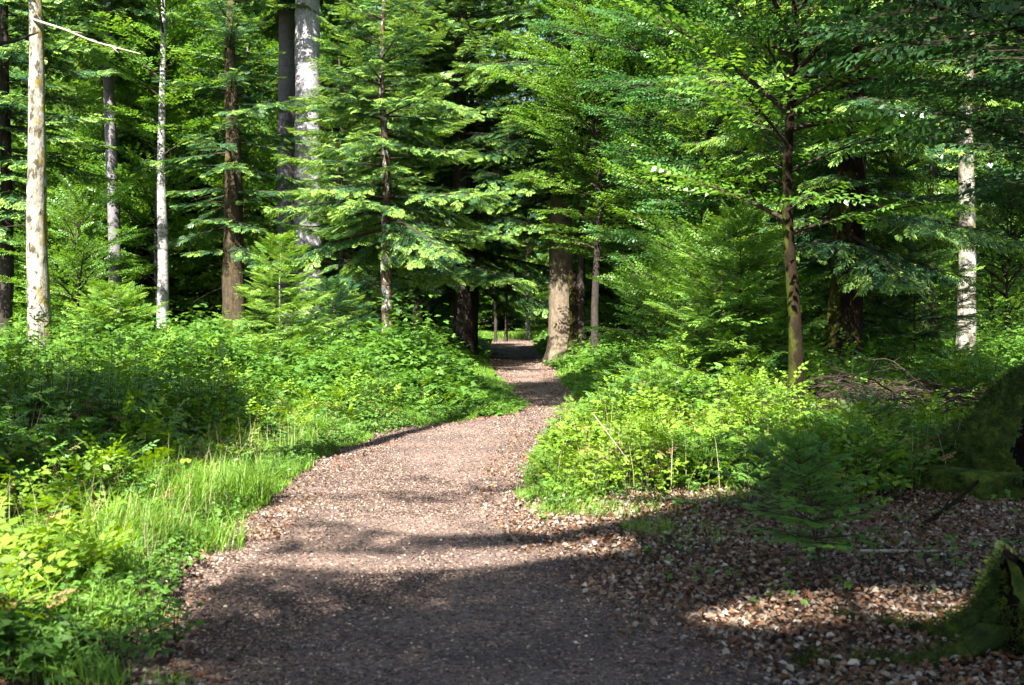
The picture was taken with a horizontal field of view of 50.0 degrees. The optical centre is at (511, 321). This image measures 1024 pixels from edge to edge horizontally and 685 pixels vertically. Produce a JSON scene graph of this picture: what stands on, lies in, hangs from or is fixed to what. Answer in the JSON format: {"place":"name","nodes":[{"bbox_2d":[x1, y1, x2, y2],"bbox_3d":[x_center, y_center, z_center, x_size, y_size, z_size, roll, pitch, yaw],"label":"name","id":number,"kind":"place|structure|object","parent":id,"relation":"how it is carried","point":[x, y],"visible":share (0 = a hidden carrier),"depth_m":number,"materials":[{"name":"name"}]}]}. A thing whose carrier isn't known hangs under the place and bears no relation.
{"place":"outdoors","nodes":[
{"label":"outdoors","id":0,"kind":"place"},
{"bbox_2d":[131,339,841,684],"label":"path","id":1,"kind":"structure","parent":0,"point":[544,674],"depth_m":6.36,"materials":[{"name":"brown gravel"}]},
{"bbox_2d":[0,329,1023,684],"bbox_3d":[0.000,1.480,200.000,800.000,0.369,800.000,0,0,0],"label":"ground","id":2,"kind":"structure","parent":0,"point":[758,627],"depth_m":6.78,"materials":[{"name":"brown plant"}]},
{"bbox_2d":[0,123,103,327],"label":"background sapling","id":3,"kind":"object","parent":2,"relation":"on","point":[23,146],"visible":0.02,"depth_m":55.11,"materials":[{"name":"green plant"}]},
{"bbox_2d":[0,0,118,336],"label":"fir tree","id":4,"kind":"object","parent":2,"relation":"on","point":[11,108],"visible":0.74,"depth_m":39.86,"materials":[{"name":"green plant"}]},
{"bbox_2d":[0,130,136,329],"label":"background sapling","id":5,"kind":"object","parent":2,"relation":"on","point":[23,275],"visible":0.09,"depth_m":52.77,"materials":[{"name":"green plant"}]},
{"bbox_2d":[1,0,140,351],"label":"beech tree","id":6,"kind":"object","parent":2,"relation":"on","point":[38,282],"visible":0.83,"depth_m":26.94,"materials":[{"name":"grey plant"}]},
{"bbox_2d":[0,33,153,325],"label":"beech tree","id":7,"kind":"object","parent":2,"relation":"on","point":[85,108],"visible":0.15,"depth_m":52.83,"materials":[{"name":"green plant"}]},
{"bbox_2d":[0,169,155,346],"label":"young beech","id":8,"kind":"object","parent":2,"relation":"on","point":[75,211],"visible":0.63,"depth_m":33.76,"materials":[{"name":"green plant"}]},
{"bbox_2d":[9,511,162,578],"bbox_3d":[-2.652,1.388,6.626,1.226,0.450,1.156,0,0,-15],"label":"leafy shrub","id":9,"kind":"object","parent":2,"relation":"on","point":[123,544],"depth_m":6.59,"materials":[{"name":"green plant"}]},
{"bbox_2d":[0,0,177,331],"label":"background fir","id":10,"kind":"object","parent":2,"relation":"on","point":[78,20],"visible":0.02,"depth_m":60.99,"materials":[{"name":"green plant"}]},
{"bbox_2d":[48,239,142,328],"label":"background sapling","id":11,"kind":"object","parent":2,"relation":"on","point":[84,290],"visible":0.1,"depth_m":52.07,"materials":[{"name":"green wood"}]},
{"bbox_2d":[13,113,181,325],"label":"background sapling","id":12,"kind":"object","parent":2,"relation":"on","point":[126,143],"visible":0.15,"depth_m":54.00,"materials":[{"name":"green plant"}]},
{"bbox_2d":[24,0,190,332],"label":"fir tree","id":13,"kind":"object","parent":2,"relation":"on","point":[107,80],"visible":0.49,"depth_m":49.75,"materials":[{"name":"green plant"}]},
{"bbox_2d":[49,276,167,359],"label":"fir sapling","id":14,"kind":"object","parent":2,"relation":"on","point":[111,287],"visible":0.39,"depth_m":26.81,"materials":[{"name":"green plant"}]},
{"bbox_2d":[19,470,231,559],"bbox_3d":[-2.550,1.323,7.470,1.654,0.599,1.360,0,0,0],"label":"grass tussock","id":15,"kind":"object","parent":2,"relation":"on","point":[161,523],"depth_m":7.46,"materials":[{"name":"green plant"}]},
{"bbox_2d":[70,2,206,331],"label":"fir tree","id":16,"kind":"object","parent":2,"relation":"on","point":[144,152],"visible":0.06,"depth_m":54.83,"materials":[{"name":"green plant"}]},
{"bbox_2d":[46,0,246,312],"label":"background beech","id":17,"kind":"object","parent":2,"relation":"on","point":[126,199],"visible":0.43,"depth_m":51.58,"materials":[{"name":"green plant"}]},
{"bbox_2d":[66,0,242,327],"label":"birch tree","id":18,"kind":"object","parent":2,"relation":"on","point":[162,99],"visible":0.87,"depth_m":43.77,"materials":[{"name":"green plant"}]},
{"bbox_2d":[84,449,262,513],"bbox_3d":[-2.749,1.295,8.914,1.585,0.630,1.724,0,0,0],"label":"grass tussock","id":19,"kind":"object","parent":2,"relation":"on","point":[195,487],"depth_m":8.75,"materials":[{"name":"green plant"}]},
{"bbox_2d":[99,148,249,333],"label":"background sapling","id":20,"kind":"object","parent":2,"relation":"on","point":[188,292],"visible":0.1,"depth_m":56.66,"materials":[{"name":"green plant"}]},
{"bbox_2d":[102,43,272,324],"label":"beech tree","id":21,"kind":"object","parent":2,"relation":"on","point":[171,281],"visible":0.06,"depth_m":57.21,"materials":[{"name":"green plant"}]},
{"bbox_2d":[159,503,265,554],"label":"grass tussock","id":22,"kind":"object","parent":2,"relation":"on","point":[221,538],"depth_m":7.77,"materials":[{"name":"green plant"}]},
{"bbox_2d":[166,94,277,323],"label":"background sapling","id":23,"kind":"object","parent":2,"relation":"on","point":[219,183],"visible":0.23,"depth_m":53.01,"materials":[{"name":"green plant"}]},
{"bbox_2d":[173,0,278,333],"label":"background fir","id":24,"kind":"object","parent":2,"relation":"on","point":[261,68],"visible":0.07,"depth_m":58.40,"materials":[{"name":"green plant"}]},
{"bbox_2d":[135,0,327,341],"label":"fir tree","id":25,"kind":"object","parent":2,"relation":"on","point":[233,226],"visible":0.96,"depth_m":43.62,"materials":[{"name":"green plant"}]},
{"bbox_2d":[170,0,295,213],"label":"background beech","id":26,"kind":"object","parent":2,"relation":"on","point":[274,44],"visible":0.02,"depth_m":68.33,"materials":[{"name":"green plant"}]},
{"bbox_2d":[173,446,303,508],"bbox_3d":[-2.489,1.364,9.516,1.585,0.571,1.448,0,0,0],"label":"grass tussock","id":27,"kind":"object","parent":2,"relation":"on","point":[254,487],"depth_m":9.47,"materials":[{"name":"green plant"}]},
{"bbox_2d":[0,295,489,684],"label":"bramble undergrowth","id":28,"kind":"object","parent":2,"relation":"on","point":[68,416],"visible":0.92,"depth_m":10.66,"materials":[{"name":"green plant"}]},
{"bbox_2d":[183,0,373,328],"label":"silver fir","id":29,"kind":"object","parent":2,"relation":"on","point":[285,19],"visible":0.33,"depth_m":49.71,"materials":[{"name":"grey plant"}]},
{"bbox_2d":[213,230,344,379],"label":"fir sapling","id":30,"kind":"object","parent":2,"relation":"on","point":[282,240],"visible":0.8,"depth_m":21.83,"materials":[{"name":"green plant"}]},
{"bbox_2d":[211,108,351,327],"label":"background sapling","id":31,"kind":"object","parent":2,"relation":"on","point":[272,165],"visible":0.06,"depth_m":53.17,"materials":[{"name":"green plant"}]},
{"bbox_2d":[8,0,574,332],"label":"wood","id":32,"kind":"object","parent":2,"relation":"on","point":[517,323],"depth_m":125.49,"materials":[{"name":"green plant"}]},
{"bbox_2d":[266,0,354,333],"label":"silver fir","id":33,"kind":"object","parent":2,"relation":"on","point":[307,29],"visible":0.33,"depth_m":46.55,"materials":[{"name":"grey plant"}]},
{"bbox_2d":[284,330,357,375],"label":"leafy shrub","id":34,"kind":"object","parent":2,"relation":"on","point":[310,352],"visible":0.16,"depth_m":21.47,"materials":[{"name":"green plant"}]},
{"bbox_2d":[274,276,385,352],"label":"fir sapling","id":35,"kind":"object","parent":2,"relation":"on","point":[333,283],"visible":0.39,"depth_m":27.86,"materials":[{"name":"green plant"}]},
{"bbox_2d":[238,59,431,335],"bbox_3d":[-6.070,-3.670,38.036,6.628,10.750,6.356,0,0,0],"label":"fir tree","id":36,"kind":"object","parent":2,"relation":"on","point":[374,290],"visible":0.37,"depth_m":37.67,"materials":[{"name":"green plant"}]},
{"bbox_2d":[243,0,434,183],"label":"background beech","id":37,"kind":"object","parent":2,"relation":"on","point":[372,4],"visible":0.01,"depth_m":79.39,"materials":[{"name":"green plant"}]},
{"bbox_2d":[257,4,440,320],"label":"fir tree","id":38,"kind":"object","parent":2,"relation":"on","point":[334,266],"visible":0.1,"depth_m":49.37,"materials":[{"name":"green plant"}]},
{"bbox_2d":[305,344,413,385],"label":"leafy shrub","id":39,"kind":"object","parent":2,"relation":"on","point":[343,354],"visible":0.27,"depth_m":20.26,"materials":[{"name":"green plant"}]},
{"bbox_2d":[320,0,407,275],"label":"background beech","id":40,"kind":"object","parent":2,"relation":"on","point":[331,42],"depth_m":60.97,"materials":[{"name":"green plant"}]},
{"bbox_2d":[248,0,512,341],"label":"fir tree","id":41,"kind":"object","parent":2,"relation":"on","point":[386,205],"visible":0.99,"depth_m":32.66,"materials":[{"name":"green plant"}]},
{"bbox_2d":[0,329,777,684],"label":"verge grass","id":42,"kind":"structure","parent":2,"relation":"on","point":[114,675],"depth_m":8.82,"materials":[{"name":"green plant"}]},
{"bbox_2d":[326,172,452,329],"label":"background sapling","id":43,"kind":"object","parent":2,"relation":"on","point":[442,316],"visible":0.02,"depth_m":53.16,"materials":[{"name":"green plant"}]},
{"bbox_2d":[347,0,491,331],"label":"fir tree","id":44,"kind":"object","parent":2,"relation":"on","point":[405,61],"visible":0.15,"depth_m":47.65,"materials":[{"name":"green plant"}]},
{"bbox_2d":[354,1,501,336],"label":"fir tree","id":45,"kind":"object","parent":2,"relation":"on","point":[434,318],"visible":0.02,"depth_m":49.75,"materials":[{"name":"green plant"}]},
{"bbox_2d":[295,0,622,355],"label":"fir tree","id":46,"kind":"object","parent":2,"relation":"on","point":[459,295],"visible":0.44,"depth_m":43.19,"materials":[{"name":"green plant"}]},
{"bbox_2d":[411,0,525,353],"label":"fir tree","id":47,"kind":"object","parent":2,"relation":"on","point":[475,303],"visible":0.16,"depth_m":45.81,"materials":[{"name":"green plant"}]},
{"bbox_2d":[0,394,961,579],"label":"dry stalks","id":48,"kind":"object","parent":2,"relation":"on","point":[264,441],"visible":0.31,"depth_m":9.71,"materials":[{"name":"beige plant"}]},
{"bbox_2d":[0,391,1023,667],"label":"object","id":49,"kind":"object","parent":2,"relation":"on","point":[154,581],"visible":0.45,"depth_m":7.27,"materials":[{"name":"green plant"}]},
{"bbox_2d":[0,288,1023,416],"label":"undergrowth","id":50,"kind":"object","parent":2,"relation":"on","point":[458,373],"visible":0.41,"depth_m":21.40,"materials":[{"name":"green plant"}]},
{"bbox_2d":[13,324,1013,356],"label":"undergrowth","id":51,"kind":"object","parent":2,"relation":"on","point":[541,337],"depth_m":58.00,"materials":[{"name":"green plant"}]},
{"bbox_2d":[513,280,548,331],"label":"background sapling","id":52,"kind":"object","parent":2,"relation":"on","point":[537,317],"visible":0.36,"depth_m":107.36,"materials":[{"name":"green plant"}]},
{"bbox_2d":[437,0,652,362],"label":"silver fir","id":53,"kind":"object","parent":2,"relation":"on","point":[560,261],"visible":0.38,"depth_m":41.61,"materials":[{"name":"brown plant"}]},
{"bbox_2d":[541,352,583,368],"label":"leafy shrub","id":54,"kind":"object","parent":2,"relation":"on","point":[568,360],"visible":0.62,"depth_m":35.77,"materials":[{"name":"green plant"}]},
{"bbox_2d":[493,0,643,350],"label":"beech tree","id":55,"kind":"object","parent":2,"relation":"on","point":[581,291],"visible":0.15,"depth_m":40.81,"materials":[{"name":"green plant"}]},
{"bbox_2d":[517,15,622,321],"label":"background fir","id":56,"kind":"object","parent":2,"relation":"on","point":[545,257],"visible":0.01,"depth_m":84.45,"materials":[{"name":"green plant"}]},
{"bbox_2d":[566,270,579,356],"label":"mossy snag","id":57,"kind":"object","parent":2,"relation":"on","point":[571,275],"visible":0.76,"depth_m":40.92,"materials":[{"name":"brown wood"}]},
{"bbox_2d":[481,0,680,353],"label":"beech tree","id":58,"kind":"object","parent":2,"relation":"on","point":[563,60],"visible":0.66,"depth_m":36.73,"materials":[{"name":"green plant"}]},
{"bbox_2d":[536,401,643,454],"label":"leafy shrub","id":59,"kind":"object","parent":2,"relation":"on","point":[576,436],"visible":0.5,"depth_m":12.18,"materials":[{"name":"green plant"}]},
{"bbox_2d":[563,366,632,394],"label":"leafy shrub","id":60,"kind":"object","parent":2,"relation":"on","point":[599,377],"visible":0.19,"depth_m":21.99,"materials":[{"name":"green plant"}]},
{"bbox_2d":[572,233,636,328],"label":"background sapling","id":61,"kind":"object","parent":2,"relation":"on","point":[601,292],"visible":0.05,"depth_m":58.50,"materials":[{"name":"green plant"}]},
{"bbox_2d":[516,1,718,332],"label":"beech tree","id":62,"kind":"object","parent":2,"relation":"on","point":[575,261],"visible":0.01,"depth_m":56.03,"materials":[{"name":"green plant"}]},
{"bbox_2d":[571,127,684,333],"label":"background sapling","id":63,"kind":"object","parent":2,"relation":"on","point":[609,312],"visible":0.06,"depth_m":53.08,"materials":[{"name":"green plant"}]},
{"bbox_2d":[497,0,767,338],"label":"beech tree","id":64,"kind":"object","parent":2,"relation":"on","point":[642,72],"visible":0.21,"depth_m":39.09,"materials":[{"name":"green plant"}]},
{"bbox_2d":[587,185,682,338],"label":"young beech","id":65,"kind":"object","parent":2,"relation":"on","point":[618,300],"visible":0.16,"depth_m":45.77,"materials":[{"name":"green plant"}]},
{"bbox_2d":[582,248,710,353],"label":"young beech","id":66,"kind":"object","parent":2,"relation":"on","point":[627,288],"visible":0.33,"depth_m":27.71,"materials":[{"name":"green plant"}]},
{"bbox_2d":[589,374,708,425],"bbox_3d":[1.769,1.147,14.476,1.597,0.867,1.206,0,0,-25],"label":"leafy shrub","id":67,"kind":"object","parent":2,"relation":"on","point":[634,411],"visible":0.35,"depth_m":14.37,"materials":[{"name":"green plant"}]},
{"bbox_2d":[597,337,713,387],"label":"leafy shrub","id":68,"kind":"object","parent":2,"relation":"on","point":[636,359],"visible":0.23,"depth_m":19.52,"materials":[{"name":"green plant"}]},
{"bbox_2d":[645,423,751,490],"bbox_3d":[1.749,1.283,10.208,1.000,0.601,1.278,0,0,14],"label":"leafy shrub","id":69,"kind":"object","parent":2,"relation":"on","point":[708,454],"visible":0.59,"depth_m":10.07,"materials":[{"name":"green plant"}]},
{"bbox_2d":[616,205,781,360],"bbox_3d":[4.115,-0.391,24.073,3.719,4.126,4.126,0,0,-24],"label":"young beech","id":70,"kind":"object","parent":2,"relation":"on","point":[662,221],"visible":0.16,"depth_m":23.85,"materials":[{"name":"green plant"}]},
{"bbox_2d":[528,0,873,273],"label":"beech tree","id":71,"kind":"object","parent":2,"relation":"on","point":[625,123],"visible":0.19,"depth_m":31.65,"materials":[{"name":"green plant"}]},
{"bbox_2d":[592,2,827,354],"bbox_3d":[5.443,-3.034,28.226,6.387,9.446,6.618,0,0,-35],"label":"young beech","id":72,"kind":"object","parent":2,"relation":"on","point":[696,129],"visible":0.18,"depth_m":27.47,"materials":[{"name":"green plant"}]},
{"bbox_2d":[656,363,772,420],"bbox_3d":[2.750,1.054,15.293,1.733,0.978,1.480,0,0,-34],"label":"leafy shrub","id":73,"kind":"object","parent":2,"relation":"on","point":[718,365],"visible":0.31,"depth_m":15.05,"materials":[{"name":"green plant"}]},
{"bbox_2d":[619,209,831,368],"bbox_3d":[4.072,-0.220,21.379,3.982,3.743,4.038,0,0,0],"label":"young beech","id":74,"kind":"object","parent":2,"relation":"on","point":[667,294],"visible":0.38,"depth_m":20.95,"materials":[{"name":"green plant"}]},
{"bbox_2d":[642,197,832,387],"bbox_3d":[3.948,-0.337,19.087,3.371,3.688,3.528,0,0,0],"label":"fir sapling","id":75,"kind":"object","parent":2,"relation":"on","point":[731,299],"visible":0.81,"depth_m":18.70,"materials":[{"name":"green plant"}]},
{"bbox_2d":[707,440,812,509],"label":"fir sapling","id":76,"kind":"object","parent":2,"relation":"on","point":[760,454],"visible":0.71,"depth_m":8.91,"materials":[{"name":"green plant"}]},
{"bbox_2d":[696,394,824,448],"bbox_3d":[2.603,1.192,12.001,1.450,0.836,1.489,0,0,-39],"label":"leafy shrub","id":77,"kind":"object","parent":2,"relation":"on","point":[774,411],"visible":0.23,"depth_m":11.84,"materials":[{"name":"green plant"}]},
{"bbox_2d":[570,0,951,342],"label":"beech tree","id":78,"kind":"object","parent":2,"relation":"on","point":[654,88],"visible":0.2,"depth_m":26.90,"materials":[{"name":"green plant"}]},
{"bbox_2d":[523,323,1023,511],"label":"herb undergrowth","id":79,"kind":"object","parent":2,"relation":"on","point":[881,456],"visible":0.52,"depth_m":11.04,"materials":[{"name":"green plant"}]},
{"bbox_2d":[747,200,833,338],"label":"young beech","id":80,"kind":"object","parent":2,"relation":"on","point":[803,319],"visible":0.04,"depth_m":31.55,"materials":[{"name":"green plant"}]},
{"bbox_2d":[613,0,989,411],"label":"young tree","id":81,"kind":"object","parent":2,"relation":"on","point":[819,123],"visible":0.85,"depth_m":14.88,"materials":[{"name":"green plant"}]},
{"bbox_2d":[737,426,886,581],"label":"fir sapling","id":82,"kind":"object","parent":2,"relation":"on","point":[809,470],"visible":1,"depth_m":6.59,"materials":[{"name":"green plant"}]},
{"bbox_2d":[723,70,943,354],"bbox_3d":[7.889,-2.154,26.441,5.466,7.804,4.692,0,0,28],"label":"young beech","id":83,"kind":"object","parent":2,"relation":"on","point":[810,301],"visible":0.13,"depth_m":25.87,"materials":[{"name":"green plant"}]},
{"bbox_2d":[651,0,1023,370],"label":"fir tree","id":84,"kind":"object","parent":2,"relation":"on","point":[849,260],"visible":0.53,"depth_m":21.67,"materials":[{"name":"green plant"}]},
{"bbox_2d":[779,186,965,356],"bbox_3d":[8.372,-0.694,25.412,3.746,4.679,3.845,0,0,-34],"label":"young beech","id":85,"kind":"object","parent":2,"relation":"on","point":[870,321],"visible":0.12,"depth_m":24.88,"materials":[{"name":"green plant"}]},
{"bbox_2d":[723,0,1023,207],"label":"beech tree","id":86,"kind":"object","parent":2,"relation":"on","point":[1011,90],"visible":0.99,"depth_m":11.46,"materials":[{"name":"green plant"}]},
{"bbox_2d":[814,385,936,448],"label":"fir sapling","id":87,"kind":"object","parent":2,"relation":"on","point":[867,398],"visible":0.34,"depth_m":11.17,"materials":[{"name":"green plant"}]},
{"bbox_2d":[749,0,1023,340],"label":"beech tree","id":88,"kind":"object","parent":2,"relation":"on","point":[906,166],"visible":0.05,"depth_m":28.86,"materials":[{"name":"green plant"}]},
{"bbox_2d":[777,357,1000,429],"bbox_3d":[5.314,1.330,15.375,4.193,1.694,6.497,0,0,23],"label":"brushwood","id":89,"kind":"object","parent":2,"relation":"on","point":[957,391],"visible":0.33,"depth_m":14.50,"materials":[{"name":"brown plant"}]},
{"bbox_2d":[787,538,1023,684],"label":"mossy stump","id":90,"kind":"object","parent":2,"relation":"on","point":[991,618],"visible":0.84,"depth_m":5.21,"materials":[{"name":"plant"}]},
{"bbox_2d":[864,216,955,340],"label":"young beech","id":91,"kind":"object","parent":2,"relation":"on","point":[946,260],"visible":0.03,"depth_m":31.43,"materials":[{"name":"green plant"}]},
{"bbox_2d":[821,210,1004,362],"bbox_3d":[8.562,-0.509,22.926,3.846,3.893,3.384,0,0,0],"label":"fir sapling","id":92,"kind":"object","parent":2,"relation":"on","point":[940,331],"visible":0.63,"depth_m":22.61,"materials":[{"name":"green plant"}]},
{"bbox_2d":[869,335,961,379],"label":"leafy shrub","id":93,"kind":"object","parent":2,"relation":"on","point":[914,359],"visible":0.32,"depth_m":19.93,"materials":[{"name":"green plant"}]},
{"bbox_2d":[863,0,1023,353],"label":"birch tree","id":94,"kind":"object","parent":2,"relation":"on","point":[965,171],"visible":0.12,"depth_m":24.91,"materials":[{"name":"white plant"}]},
{"bbox_2d":[863,6,1023,346],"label":"young tree","id":95,"kind":"object","parent":2,"relation":"on","point":[1011,107],"visible":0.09,"depth_m":26.74,"materials":[{"name":"green plant"}]},
{"bbox_2d":[915,480,978,528],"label":"dead branch","id":96,"kind":"object","parent":2,"relation":"on","point":[954,502],"visible":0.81,"depth_m":8.96,"materials":[{"name":"brown wood"}]},
{"bbox_2d":[905,211,997,332],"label":"background sapling","id":97,"kind":"object","parent":2,"relation":"on","point":[940,303],"visible":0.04,"depth_m":51.95,"materials":[{"name":"green plant"}]},
{"bbox_2d":[895,11,1023,271],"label":"beech tree","id":98,"kind":"object","parent":2,"relation":"on","point":[953,177],"visible":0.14,"depth_m":31.01,"materials":[{"name":"green plant"}]},
{"bbox_2d":[907,360,1023,501],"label":"mossy root plate","id":99,"kind":"object","parent":2,"relation":"on","point":[988,439],"visible":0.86,"depth_m":9.58,"materials":[{"name":"plant"}]},
{"bbox_2d":[909,25,1023,316],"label":"background beech","id":100,"kind":"object","parent":2,"relation":"on","point":[955,185],"visible":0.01,"depth_m":61.09,"materials":[{"name":"green plant"}]},
{"bbox_2d":[922,153,1023,345],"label":"young beech","id":101,"kind":"object","parent":2,"relation":"on","point":[997,277],"visible":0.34,"depth_m":30.61,"materials":[{"name":"green plant"}]},
{"bbox_2d":[931,330,1023,392],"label":"leafy shrub","id":102,"kind":"object","parent":2,"relation":"on","point":[993,364],"visible":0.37,"depth_m":18.58,"materials":[{"name":"green plant"}]},
{"bbox_2d":[941,201,1023,336],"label":"young beech","id":103,"kind":"object","parent":2,"relation":"on","point":[982,219],"visible":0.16,"depth_m":38.55,"materials":[{"name":"green plant"}]},
{"bbox_2d":[941,25,1023,330],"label":"background fir","id":104,"kind":"object","parent":2,"relation":"on","point":[953,168],"visible":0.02,"depth_m":58.92,"materials":[{"name":"green plant"}]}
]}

